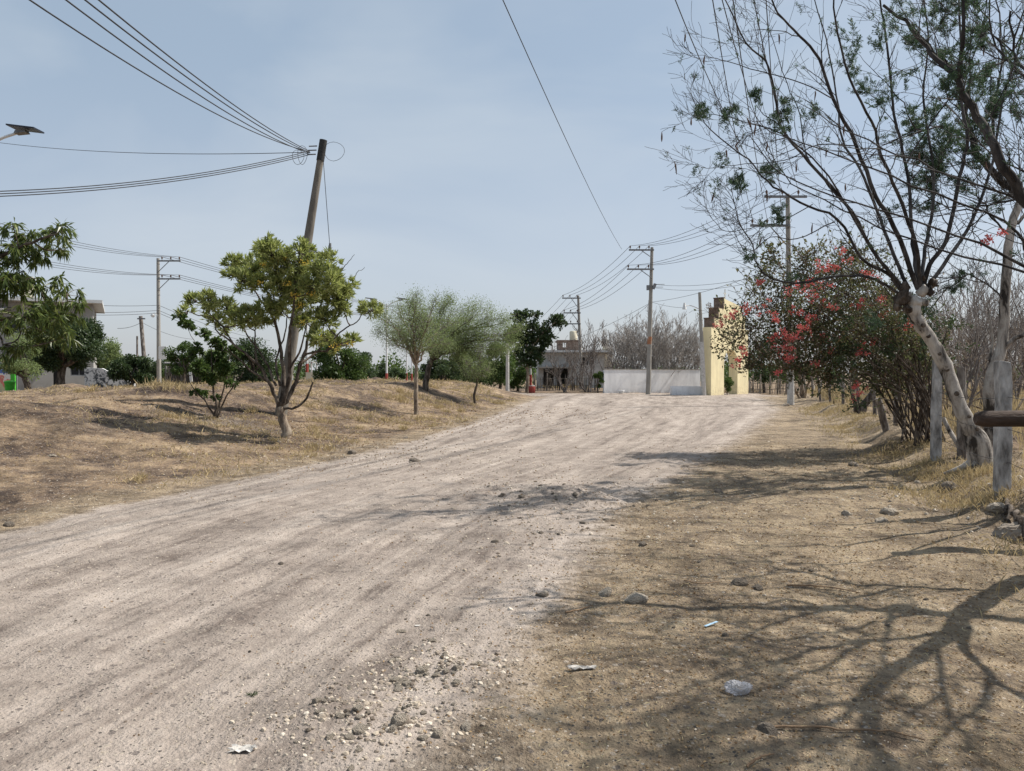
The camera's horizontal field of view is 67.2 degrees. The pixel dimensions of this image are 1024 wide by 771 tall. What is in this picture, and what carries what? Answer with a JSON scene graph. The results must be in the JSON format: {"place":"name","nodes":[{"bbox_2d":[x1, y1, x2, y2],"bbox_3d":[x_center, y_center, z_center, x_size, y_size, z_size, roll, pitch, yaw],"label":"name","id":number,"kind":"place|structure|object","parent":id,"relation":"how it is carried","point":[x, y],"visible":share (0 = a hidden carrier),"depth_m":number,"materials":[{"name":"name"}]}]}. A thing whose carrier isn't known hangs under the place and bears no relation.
{"place":"outdoors","nodes":[
{"label":"outdoors","id":0,"kind":"place"},
{"bbox_2d":[0,380,783,770],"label":"road","id":1,"kind":"structure","parent":0,"point":[50,650],"depth_m":5.67,"materials":[{"name":"soil"}]},
{"bbox_2d":[226,744,256,752],"bbox_3d":[-1.129,1.519,3.230,0.116,0.017,0.060,0,1,0],"label":"paper scrap","id":2,"kind":"object","parent":1,"relation":"on","point":[239,748],"visible":1,"depth_m":3.23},
{"bbox_2d":[390,714,406,727],"bbox_3d":[-0.495,1.485,3.398,0.067,0.074,0.066,-1,1,-29],"label":"stone","id":3,"kind":"object","parent":1,"relation":"on","point":[397,720],"visible":0.77,"depth_m":3.38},
{"bbox_2d":[627,246,664,394],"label":"utility pole","id":4,"kind":"object","parent":1,"relation":"on","point":[651,286],"visible":0.93,"depth_m":55.80,"materials":[{"name":"concrete"}]},
{"bbox_2d":[503,0,621,248],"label":"power line","id":5,"kind":"object","parent":4,"relation":"attached to","point":[549,103],"visible":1,"depth_m":20.49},
{"bbox_2d":[670,386,700,394],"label":"planter box","id":6,"kind":"object","parent":1,"relation":"on","point":[685,390],"visible":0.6,"depth_m":54.55,"materials":[{"name":"white paint"}]},
{"bbox_2d":[682,292,705,394],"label":"street light","id":7,"kind":"object","parent":1,"relation":"on","point":[703,375],"visible":0.85,"depth_m":53.84,"materials":[{"name":"metal"}]},
{"bbox_2d":[0,374,1023,770],"bbox_3d":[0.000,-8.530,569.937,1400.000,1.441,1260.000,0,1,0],"label":"ground","id":8,"kind":"structure","parent":0,"point":[788,428],"depth_m":5.81,"materials":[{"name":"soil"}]},
{"bbox_2d":[0,355,17,391],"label":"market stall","id":9,"kind":"object","parent":8,"relation":"on","point":[6,377],"visible":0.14,"depth_m":42.97,"materials":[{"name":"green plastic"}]},
{"bbox_2d":[0,124,43,140],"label":"street lamp","id":10,"kind":"object","parent":8,"relation":"on","point":[22,130],"visible":1,"depth_m":19.86,"materials":[{"name":"grey metal"}]},
{"bbox_2d":[0,331,45,389],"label":"round tree","id":11,"kind":"object","parent":8,"relation":"on","point":[24,364],"visible":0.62,"depth_m":32.90,"materials":[{"name":"green plant"}]},
{"bbox_2d":[0,216,91,372],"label":"drooping tree","id":12,"kind":"object","parent":8,"relation":"on","point":[42,314],"visible":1,"depth_m":14.79,"materials":[{"name":"green plant"}]},
{"bbox_2d":[0,277,104,389],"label":"grey house","id":13,"kind":"structure","parent":8,"relation":"on","point":[73,376],"depth_m":47.70,"materials":[{"name":"concrete"}]},
{"bbox_2d":[27,315,109,384],"bbox_3d":[-23.180,-1.490,40.004,3.918,4.609,4.235,0,1,-22],"label":"round tree","id":14,"kind":"object","parent":8,"relation":"on","point":[91,339],"visible":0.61,"depth_m":39.42,"materials":[{"name":"green plant"}]},
{"bbox_2d":[84,368,135,386],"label":"stone wall","id":15,"kind":"structure","parent":8,"relation":"on","point":[97,377],"depth_m":45.40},
{"bbox_2d":[97,336,125,368],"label":"round tree","id":16,"kind":"object","parent":8,"relation":"on","point":[112,347],"visible":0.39,"depth_m":57.35,"materials":[{"name":"green plant"}]},
{"bbox_2d":[106,353,153,385],"bbox_3d":[-18.325,-0.606,36.966,2.190,1.907,1.649,-1,1,-39],"label":"round tree","id":17,"kind":"object","parent":8,"relation":"on","point":[127,371],"visible":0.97,"depth_m":36.83,"materials":[{"name":"green plant"}]},
{"bbox_2d":[137,316,145,356],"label":"utility pole","id":18,"kind":"object","parent":8,"relation":"on","point":[142,339],"visible":0.61,"depth_m":69.80,"materials":[{"name":"concrete"}]},
{"bbox_2d":[140,359,168,382],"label":"round tree","id":19,"kind":"object","parent":8,"relation":"on","point":[154,367],"visible":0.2,"depth_m":65.19,"materials":[{"name":"green plant"}]},
{"bbox_2d":[150,257,180,381],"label":"utility pole","id":20,"kind":"object","parent":8,"relation":"on","point":[159,346],"visible":0.9,"depth_m":57.80,"materials":[{"name":"concrete"}]},
{"bbox_2d":[128,376,220,395],"bbox_3d":[-9.626,0.028,22.037,2.674,0.676,1.122,0,1,0],"label":"grass bunch","id":21,"kind":"object","parent":8,"relation":"on","point":[169,384],"depth_m":22.03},
{"bbox_2d":[161,340,197,383],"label":"round tree","id":22,"kind":"object","parent":8,"relation":"on","point":[177,368],"visible":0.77,"depth_m":47.85,"materials":[{"name":"green plant"}]},
{"bbox_2d":[164,366,229,384],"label":"stick fence","id":23,"kind":"object","parent":8,"relation":"on","point":[172,377],"visible":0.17,"depth_m":49.98,"materials":[{"name":"wood"}]},
{"bbox_2d":[171,311,244,417],"bbox_3d":[-7.706,-0.532,19.588,2.018,2.766,1.138,0,1,0],"label":"multi stem shrub","id":24,"kind":"object","parent":8,"relation":"on","point":[218,361],"visible":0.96,"depth_m":19.47,"materials":[{"name":"green plant"}]},
{"bbox_2d":[197,349,241,381],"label":"round tree","id":25,"kind":"object","parent":8,"relation":"on","point":[221,379],"visible":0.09,"depth_m":49.52,"materials":[{"name":"green plant"}]},
{"bbox_2d":[224,336,279,382],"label":"round tree","id":26,"kind":"object","parent":8,"relation":"on","point":[249,347],"visible":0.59,"depth_m":45.58,"materials":[{"name":"green plant"}]},
{"bbox_2d":[173,231,384,437],"bbox_3d":[-5.112,-1.022,16.730,4.872,4.467,2.324,0,1,0],"label":"flowering tree","id":27,"kind":"object","parent":8,"relation":"on","point":[296,283],"visible":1,"depth_m":16.48,"materials":[{"name":"green plant"}]},
{"bbox_2d":[275,139,344,414],"bbox_3d":[-5.652,-2.803,21.456,2.063,8.047,0.350,0,1,0],"label":"utility pole","id":28,"kind":"object","parent":8,"relation":"on","point":[311,217],"visible":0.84,"depth_m":21.34,"materials":[{"name":"brown concrete"}]},
{"bbox_2d":[0,151,306,191],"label":"power line","id":29,"kind":"object","parent":28,"relation":"attached to","point":[146,180],"visible":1,"depth_m":17.57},
{"bbox_2d":[0,153,307,193],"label":"power line","id":30,"kind":"object","parent":28,"relation":"attached to","point":[146,182],"visible":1,"depth_m":17.55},
{"bbox_2d":[0,154,309,196],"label":"power line","id":31,"kind":"object","parent":28,"relation":"attached to","point":[147,184],"visible":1,"depth_m":17.60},
{"bbox_2d":[4,143,308,153],"bbox_3d":[-14.449,-8.602,27.541,21.774,4.142,0.019,1,1,35],"label":"power line","id":32,"kind":"object","parent":28,"relation":"attached to","point":[162,153],"visible":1,"depth_m":25.62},
{"bbox_2d":[29,0,309,151],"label":"power line","id":33,"kind":"object","parent":28,"relation":"attached to","point":[39,6],"visible":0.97,"depth_m":11.46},
{"bbox_2d":[65,0,307,152],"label":"power line","id":34,"kind":"object","parent":28,"relation":"attached to","point":[85,14],"visible":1,"depth_m":11.61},
{"bbox_2d":[84,0,309,152],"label":"power line","id":35,"kind":"object","parent":28,"relation":"attached to","point":[102,13],"visible":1,"depth_m":11.39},
{"bbox_2d":[98,0,308,150],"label":"power line","id":36,"kind":"object","parent":28,"relation":"attached to","point":[110,9],"visible":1,"depth_m":11.47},
{"bbox_2d":[311,343,372,380],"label":"round tree","id":37,"kind":"object","parent":8,"relation":"on","point":[350,367],"visible":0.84,"depth_m":43.57,"materials":[{"name":"green plant"}]},
{"bbox_2d":[339,351,377,377],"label":"round tree","id":38,"kind":"object","parent":8,"relation":"on","point":[370,372],"visible":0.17,"depth_m":51.66,"materials":[{"name":"green plant"}]},
{"bbox_2d":[375,362,389,378],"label":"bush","id":39,"kind":"object","parent":8,"relation":"on","point":[381,371],"visible":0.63,"depth_m":67.49,"materials":[{"name":"green plant"}]},
{"bbox_2d":[365,297,405,378],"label":"street lamp","id":40,"kind":"object","parent":8,"relation":"on","point":[386,373],"visible":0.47,"depth_m":57.91,"materials":[{"name":"white metal"}]},
{"bbox_2d":[360,388,431,406],"bbox_3d":[-4.567,0.451,30.086,2.966,0.853,1.506,0,1,0],"label":"grass bunch","id":41,"kind":"object","parent":8,"relation":"on","point":[389,395],"depth_m":29.98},
{"bbox_2d":[388,368,406,379],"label":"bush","id":42,"kind":"object","parent":8,"relation":"on","point":[394,372],"visible":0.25,"depth_m":73.95,"materials":[{"name":"green plant"}]},
{"bbox_2d":[379,383,438,402],"bbox_3d":[-4.362,0.301,32.861,2.681,0.900,1.990,0,1,0],"label":"grass bunch","id":43,"kind":"object","parent":8,"relation":"on","point":[408,393],"depth_m":32.67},
{"bbox_2d":[365,283,464,414],"bbox_3d":[-3.386,-1.236,27.017,3.629,4.643,3.922,0,1,11],"label":"acacia tree","id":44,"kind":"object","parent":8,"relation":"on","point":[412,347],"visible":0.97,"depth_m":26.46,"materials":[{"name":"green plant"}]},
{"bbox_2d":[419,358,460,380],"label":"bush","id":45,"kind":"object","parent":8,"relation":"on","point":[437,372],"visible":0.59,"depth_m":57.73,"materials":[{"name":"green plant"}]},
{"bbox_2d":[398,286,529,390],"bbox_3d":[-2.307,-2.161,36.174,6.350,5.088,3.608,0,1,-15],"label":"acacia tree","id":46,"kind":"object","parent":8,"relation":"on","point":[462,340],"visible":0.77,"depth_m":35.94,"materials":[{"name":"green plant"}]},
{"bbox_2d":[448,349,491,383],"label":"round tree","id":47,"kind":"object","parent":8,"relation":"on","point":[458,372],"visible":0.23,"depth_m":59.59,"materials":[{"name":"green plant"}]},
{"bbox_2d":[454,335,502,403],"bbox_3d":[-1.692,-0.793,35.718,2.164,3.390,3.696,0,1,-10],"label":"acacia tree","id":48,"kind":"object","parent":8,"relation":"on","point":[474,371],"visible":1,"depth_m":35.14,"materials":[{"name":"green plant"}]},
{"bbox_2d":[480,341,516,388],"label":"round tree","id":49,"kind":"object","parent":8,"relation":"on","point":[501,379],"visible":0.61,"depth_m":56.36,"materials":[{"name":"green plant"}]},
{"bbox_2d":[0,377,1023,618],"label":"dry grass","id":50,"kind":"structure","parent":8,"relation":"on","point":[812,408],"depth_m":16.79,"materials":[{"name":"plant"}]},
{"bbox_2d":[502,356,533,390],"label":"round tree","id":51,"kind":"object","parent":8,"relation":"on","point":[518,376],"visible":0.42,"depth_m":65.28,"materials":[{"name":"green plant"}]},
{"bbox_2d":[501,308,567,392],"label":"tiered tree","id":52,"kind":"object","parent":8,"relation":"on","point":[532,339],"visible":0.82,"depth_m":60.27,"materials":[{"name":"green plant"}]},
{"bbox_2d":[99,351,1021,383],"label":"distant wood","id":53,"kind":"object","parent":8,"relation":"on","point":[399,364],"visible":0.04,"depth_m":124.74,"materials":[{"name":"green plant"}]},
{"bbox_2d":[533,373,598,390],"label":"stick fence","id":54,"kind":"object","parent":8,"relation":"on","point":[572,385],"visible":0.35,"depth_m":67.99,"materials":[{"name":"wood"}]},
{"bbox_2d":[545,335,591,392],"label":"leafless tree","id":55,"kind":"object","parent":8,"relation":"on","point":[559,375],"visible":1,"depth_m":60.57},
{"bbox_2d":[562,295,582,388],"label":"utility pole","id":56,"kind":"object","parent":8,"relation":"on","point":[579,322],"visible":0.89,"depth_m":73.79,"materials":[{"name":"concrete"}]},
{"bbox_2d":[536,331,614,387],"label":"block house","id":57,"kind":"structure","parent":8,"relation":"on","point":[540,371],"depth_m":79.89,"materials":[{"name":"concrete"}]},
{"bbox_2d":[561,319,612,392],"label":"leafless tree","id":58,"kind":"object","parent":8,"relation":"on","point":[593,349],"visible":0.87,"depth_m":62.16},
{"bbox_2d":[592,371,604,392],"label":"round tree","id":59,"kind":"object","parent":8,"relation":"on","point":[599,375],"visible":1,"depth_m":59.91,"materials":[{"name":"green plant"}]},
{"bbox_2d":[590,316,625,370],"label":"leafless tree","id":60,"kind":"object","parent":8,"relation":"on","point":[610,355],"visible":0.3,"depth_m":71.72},
{"bbox_2d":[594,311,647,368],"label":"leafless tree","id":61,"kind":"object","parent":8,"relation":"on","point":[622,365],"visible":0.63,"depth_m":64.55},
{"bbox_2d":[623,592,647,603],"bbox_3d":[0.853,1.489,5.348,0.185,0.101,0.135,-16,-14,10],"label":"stone","id":62,"kind":"object","parent":8,"relation":"on","point":[636,598],"visible":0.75,"depth_m":5.30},
{"bbox_2d":[599,323,693,368],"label":"leafless tree","id":63,"kind":"object","parent":8,"relation":"on","point":[636,345],"visible":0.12,"depth_m":67.41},
{"bbox_2d":[602,369,700,392],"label":"boundary wall","id":64,"kind":"structure","parent":8,"relation":"on","point":[634,380],"depth_m":61.53,"materials":[{"name":"white paint"}]},
{"bbox_2d":[618,303,696,371],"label":"leafless tree","id":65,"kind":"object","parent":8,"relation":"on","point":[634,357],"visible":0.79,"depth_m":63.46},
{"bbox_2d":[629,300,699,375],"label":"leafless tree","id":66,"kind":"object","parent":8,"relation":"on","point":[655,345],"visible":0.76,"depth_m":63.23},
{"bbox_2d":[640,312,699,368],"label":"leafless tree","id":67,"kind":"object","parent":8,"relation":"on","point":[681,345],"visible":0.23,"depth_m":65.72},
{"bbox_2d":[657,312,703,374],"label":"leafless tree","id":68,"kind":"object","parent":8,"relation":"on","point":[693,357],"visible":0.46,"depth_m":64.58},
{"bbox_2d":[703,289,747,394],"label":"entrance arch","id":69,"kind":"structure","parent":8,"relation":"on","point":[714,370],"depth_m":54.94,"materials":[{"name":"yellow paint"}]},
{"bbox_2d":[723,679,752,695],"bbox_3d":[1.108,1.482,3.775,0.156,0.075,0.131,0,1,0],"label":"stone","id":70,"kind":"object","parent":8,"relation":"on","point":[734,687],"visible":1,"depth_m":3.75,"materials":[{"name":"white"}]},
{"bbox_2d":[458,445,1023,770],"bbox_3d":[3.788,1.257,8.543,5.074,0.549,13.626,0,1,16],"label":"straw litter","id":71,"kind":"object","parent":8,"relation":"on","point":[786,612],"visible":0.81,"depth_m":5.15,"materials":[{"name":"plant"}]},
{"bbox_2d":[748,332,780,392],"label":"round tree","id":72,"kind":"object","parent":8,"relation":"on","point":[765,378],"visible":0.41,"depth_m":61.53,"materials":[{"name":"green plant"}]},
{"bbox_2d":[756,722,777,735],"bbox_3d":[1.106,1.487,3.332,0.089,0.054,0.088,16,7,28],"label":"stone","id":73,"kind":"object","parent":8,"relation":"on","point":[768,728],"visible":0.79,"depth_m":3.31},
{"bbox_2d":[749,379,795,393],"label":"brush fence","id":74,"kind":"object","parent":8,"relation":"on","point":[781,390],"visible":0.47,"depth_m":58.65,"materials":[{"name":"wood"}]},
{"bbox_2d":[750,191,806,404],"bbox_3d":[13.039,-4.143,37.908,2.757,10.819,0.384,0,1,0],"label":"utility pole","id":75,"kind":"object","parent":8,"relation":"on","point":[790,395],"visible":0.59,"depth_m":37.78,"materials":[{"name":"concrete"}]},
{"bbox_2d":[675,0,766,190],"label":"power line","id":76,"kind":"object","parent":75,"relation":"attached to","point":[707,75],"visible":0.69,"depth_m":18.30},
{"bbox_2d":[712,0,751,216],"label":"power line","id":77,"kind":"object","parent":75,"relation":"attached to","point":[726,83],"visible":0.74,"depth_m":18.31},
{"bbox_2d":[733,0,766,217],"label":"power line","id":78,"kind":"object","parent":75,"relation":"attached to","point":[747,101],"visible":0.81,"depth_m":18.49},
{"bbox_2d":[745,315,833,398],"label":"leafless brush","id":79,"kind":"object","parent":8,"relation":"on","point":[801,394],"visible":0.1,"depth_m":45.79,"materials":[{"name":"beige plant"}]},
{"bbox_2d":[689,220,954,442],"bbox_3d":[6.319,-1.087,15.063,5.443,4.370,3.855,0,1,0],"label":"flowering hedge","id":80,"kind":"object","parent":8,"relation":"on","point":[814,320],"visible":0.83,"depth_m":14.73,"materials":[{"name":"green plant"}]},
{"bbox_2d":[647,0,1023,474],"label":"bare tree","id":81,"kind":"object","parent":8,"relation":"on","point":[977,440],"visible":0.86,"depth_m":10.72,"materials":[{"name":"brown plant"}]},
{"bbox_2d":[805,403,870,417],"bbox_3d":[11.474,0.860,27.114,2.505,0.567,1.457,0,1,0],"label":"grass bunch","id":82,"kind":"object","parent":8,"relation":"on","point":[836,410],"depth_m":27.18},
{"bbox_2d":[774,725,924,740],"bbox_3d":[1.440,1.483,3.314,0.612,0.020,0.052,0,1,9],"label":"dry twig","id":83,"kind":"object","parent":8,"relation":"on","point":[808,726],"visible":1,"depth_m":3.33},
{"bbox_2d":[851,380,876,413],"bbox_3d":[11.608,0.433,25.338,0.936,1.332,0.340,0,1,0],"label":"forked stump","id":84,"kind":"object","parent":8,"relation":"on","point":[860,409],"visible":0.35,"depth_m":25.25,"materials":[{"name":"brown wood"}]},
{"bbox_2d":[713,72,1023,306],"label":"shade tree","id":85,"kind":"object","parent":8,"relation":"on","point":[958,203],"visible":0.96,"depth_m":8.55,"materials":[{"name":"brown plant"}]},
{"bbox_2d":[874,398,889,431],"bbox_3d":[8.327,0.692,17.318,0.380,0.853,0.179,0,1,0],"label":"fence post","id":86,"kind":"object","parent":8,"relation":"on","point":[883,420],"visible":0.77,"depth_m":17.25,"materials":[{"name":"grey wood"}]},
{"bbox_2d":[820,302,979,445],"bbox_3d":[7.259,-0.269,14.349,2.504,2.804,3.382,1,1,31],"label":"arching shrub","id":87,"kind":"object","parent":8,"relation":"on","point":[924,416],"visible":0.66,"depth_m":14.11,"materials":[{"name":"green plant"}]},
{"bbox_2d":[819,0,1023,446],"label":"bare tree","id":88,"kind":"object","parent":8,"relation":"on","point":[1003,344],"visible":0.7,"depth_m":12.34,"materials":[{"name":"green plant"}]},
{"bbox_2d":[832,238,1023,413],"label":"leafless brush","id":89,"kind":"object","parent":8,"relation":"on","point":[973,309],"visible":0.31,"depth_m":23.64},
{"bbox_2d":[885,292,971,398],"bbox_3d":[15.840,-1.327,29.825,3.804,4.726,3.966,1,1,35],"label":"leafless brush","id":90,"kind":"object","parent":8,"relation":"on","point":[951,330],"visible":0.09,"depth_m":29.54,"materials":[{"name":"beige plant"}]},
{"bbox_2d":[930,360,941,460],"bbox_3d":[6.836,0.585,12.410,0.166,2.022,0.133,0,1,0],"label":"fence post","id":91,"kind":"object","parent":8,"relation":"on","point":[936,424],"visible":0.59,"depth_m":12.35,"materials":[{"name":"wood"}]},
{"bbox_2d":[868,0,1023,268],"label":"shade tree","id":92,"kind":"object","parent":8,"relation":"on","point":[1010,176],"visible":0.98,"depth_m":6.18,"materials":[{"name":"green plant"}]},
{"bbox_2d":[942,417,956,446],"bbox_3d":[7.266,0.890,12.635,0.101,0.735,0.470,-1,1,-33],"label":"fence post","id":93,"kind":"object","parent":8,"relation":"on","point":[949,431],"visible":0.57,"depth_m":12.69,"materials":[{"name":"grey wood"}]},
{"bbox_2d":[879,268,1023,430],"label":"leafless brush","id":94,"kind":"object","parent":8,"relation":"on","point":[975,338],"visible":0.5,"depth_m":16.80,"materials":[{"name":"plant"}]},
{"bbox_2d":[891,291,1023,425],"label":"leafless brush","id":95,"kind":"object","parent":8,"relation":"on","point":[1021,402],"visible":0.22,"depth_m":18.98,"materials":[{"name":"beige plant"}]},
{"bbox_2d":[956,367,966,459],"bbox_3d":[7.128,0.584,12.223,0.173,1.742,0.165,0,1,0],"label":"fence post","id":96,"kind":"object","parent":8,"relation":"on","point":[961,374],"visible":0.45,"depth_m":12.17,"materials":[{"name":"grey wood"}]},
{"bbox_2d":[901,309,1023,424],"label":"leafless brush","id":97,"kind":"object","parent":8,"relation":"on","point":[948,346],"visible":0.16,"depth_m":20.87,"materials":[{"name":"beige plant"}]},
{"bbox_2d":[912,457,1018,481],"bbox_3d":[6.556,1.183,11.260,1.546,0.522,0.713,0,1,15],"label":"grass bunch","id":98,"kind":"object","parent":8,"relation":"on","point":[951,466],"depth_m":11.32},
{"bbox_2d":[910,262,1023,392],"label":"leafless brush","id":99,"kind":"object","parent":8,"relation":"on","point":[1022,388],"visible":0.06,"depth_m":39.92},
{"bbox_2d":[921,249,1023,402],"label":"leafless brush","id":100,"kind":"object","parent":8,"relation":"on","point":[965,360],"visible":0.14,"depth_m":33.68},
{"bbox_2d":[922,459,1023,490],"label":"grass bunch","id":101,"kind":"object","parent":8,"relation":"on","point":[979,471],"depth_m":10.42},
{"bbox_2d":[925,259,1023,392],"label":"leafless brush","id":102,"kind":"object","parent":8,"relation":"on","point":[984,320],"visible":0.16,"depth_m":37.21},
{"bbox_2d":[943,248,1023,383],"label":"leafless brush","id":103,"kind":"object","parent":8,"relation":"on","point":[1020,368],"visible":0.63,"depth_m":17.74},
{"bbox_2d":[945,244,1023,401],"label":"leafless brush","id":104,"kind":"object","parent":8,"relation":"on","point":[1019,388],"visible":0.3,"depth_m":26.82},
{"bbox_2d":[947,479,1023,520],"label":"grass bunch","id":105,"kind":"object","parent":8,"relation":"on","point":[1005,494],"depth_m":8.49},
{"bbox_2d":[986,502,1007,512],"bbox_3d":[5.232,1.342,8.305,0.207,0.176,0.170,0,1,23],"label":"stone","id":106,"kind":"object","parent":8,"relation":"on","point":[994,507],"visible":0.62,"depth_m":8.26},
{"bbox_2d":[993,361,1012,495],"bbox_3d":[5.545,0.646,8.710,0.167,1.852,0.149,0,1,0],"label":"fence post","id":107,"kind":"object","parent":8,"relation":"on","point":[1002,436],"visible":0.73,"depth_m":8.65,"materials":[{"name":"wood"}]},
{"bbox_2d":[992,522,1023,541],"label":"bank rock","id":108,"kind":"object","parent":8,"relation":"on","point":[1012,529],"visible":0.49,"depth_m":7.25,"materials":[{"name":"stone"}]},
{"bbox_2d":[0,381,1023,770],"bbox_3d":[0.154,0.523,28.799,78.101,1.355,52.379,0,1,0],"label":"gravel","id":109,"kind":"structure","parent":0,"point":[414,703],"depth_m":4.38,"materials":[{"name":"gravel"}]},
{"bbox_2d":[0,0,1023,372],"label":"sky","id":110,"kind":"structure","parent":0,"point":[457,171],"materials":[{"name":"blue"}]},
{"bbox_3d":[6.248,0.858,6.917,0.220,0.893,0.209,0,1,0],"label":"gate post","id":111,"kind":"object","parent":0,"visible":0},
{"bbox_2d":[973,410,1023,426],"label":"log rail","id":112,"kind":"object","parent":111,"relation":"on","point":[1012,418],"visible":1,"depth_m":6.94,"materials":[{"name":"brown wood"}]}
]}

